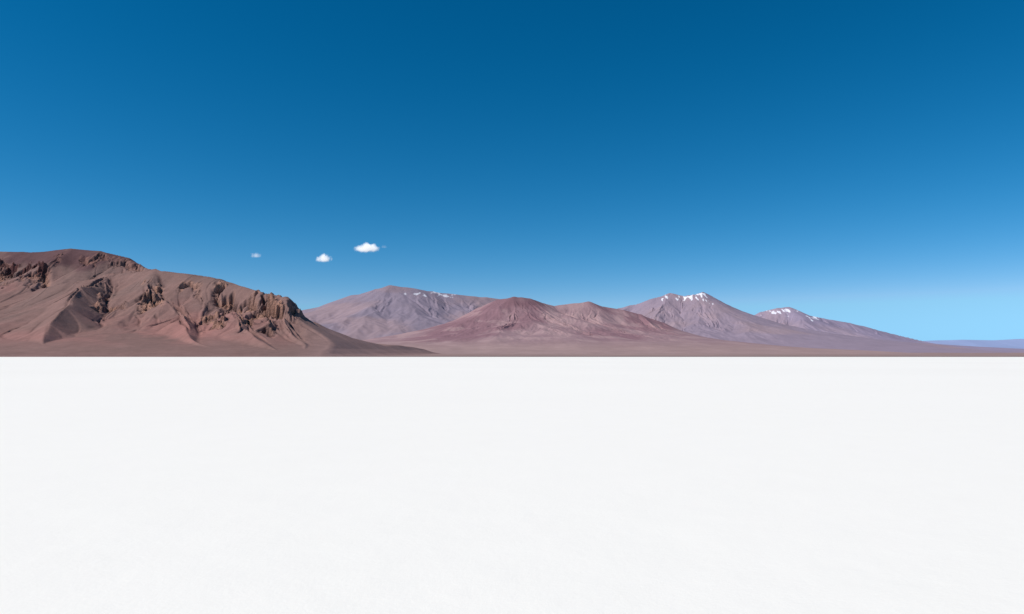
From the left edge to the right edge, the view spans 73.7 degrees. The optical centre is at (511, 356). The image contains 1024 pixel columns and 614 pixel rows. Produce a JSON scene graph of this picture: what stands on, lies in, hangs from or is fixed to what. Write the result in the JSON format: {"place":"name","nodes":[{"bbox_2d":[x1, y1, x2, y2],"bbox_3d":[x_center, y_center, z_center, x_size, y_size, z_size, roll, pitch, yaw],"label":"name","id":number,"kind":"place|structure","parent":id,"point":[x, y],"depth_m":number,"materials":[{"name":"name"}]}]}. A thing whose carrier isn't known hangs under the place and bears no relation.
{"place":"outdoors","nodes":[
{"label":"outdoors","id":0,"kind":"place"},
{"bbox_2d":[0,249,439,356],"bbox_3d":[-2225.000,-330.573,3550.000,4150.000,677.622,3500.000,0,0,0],"label":"hill","id":1,"kind":"structure","parent":0,"point":[72,303],"depth_m":2722.87,"materials":[{"name":"brown stone"}]},
{"bbox_2d":[302,285,497,339],"bbox_3d":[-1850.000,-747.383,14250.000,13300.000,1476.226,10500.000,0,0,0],"label":"mountain","id":2,"kind":"structure","parent":0,"point":[389,310],"depth_m":13021.19,"materials":[{"name":"brown stone"}]},
{"bbox_2d":[0,357,1023,613],"bbox_3d":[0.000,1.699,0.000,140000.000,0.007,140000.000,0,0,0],"label":"salt flat ground","id":3,"kind":"structure","parent":0,"point":[510,485],"depth_m":8.98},
{"bbox_2d":[0,0,1023,340],"label":"sky","id":4,"kind":"structure","parent":0,"point":[857,162],"materials":[{"name":"blue"}]},
{"bbox_2d":[363,297,921,353],"bbox_3d":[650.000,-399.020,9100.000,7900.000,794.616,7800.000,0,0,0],"label":"mountain","id":5,"kind":"structure","parent":0,"point":[516,325],"depth_m":7696.38,"materials":[{"name":"brown stone"}]},
{"bbox_2d":[345,353,1023,356],"bbox_3d":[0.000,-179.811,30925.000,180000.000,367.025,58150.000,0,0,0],"label":"desert ground","id":6,"kind":"structure","parent":0,"point":[757,355],"depth_m":2811.37,"materials":[{"name":"soil"}]},
{"bbox_2d":[618,292,1008,352],"bbox_3d":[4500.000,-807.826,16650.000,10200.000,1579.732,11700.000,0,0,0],"label":"mountain","id":7,"kind":"structure","parent":0,"point":[703,314],"depth_m":14562.55,"materials":[{"name":"brown stone"}]},
{"bbox_2d":[755,307,1023,352],"bbox_3d":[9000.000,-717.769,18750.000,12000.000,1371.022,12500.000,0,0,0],"label":"mountain","id":8,"kind":"structure","parent":0,"point":[789,316],"depth_m":18655.07,"materials":[{"name":"brown stone"}]},
{"bbox_2d":[924,339,1023,348],"bbox_3d":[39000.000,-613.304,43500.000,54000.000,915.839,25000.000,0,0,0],"label":"mountain","id":9,"kind":"structure","parent":0,"point":[1015,343],"depth_m":41112.18,"materials":[{"name":"stone"}]}
]}

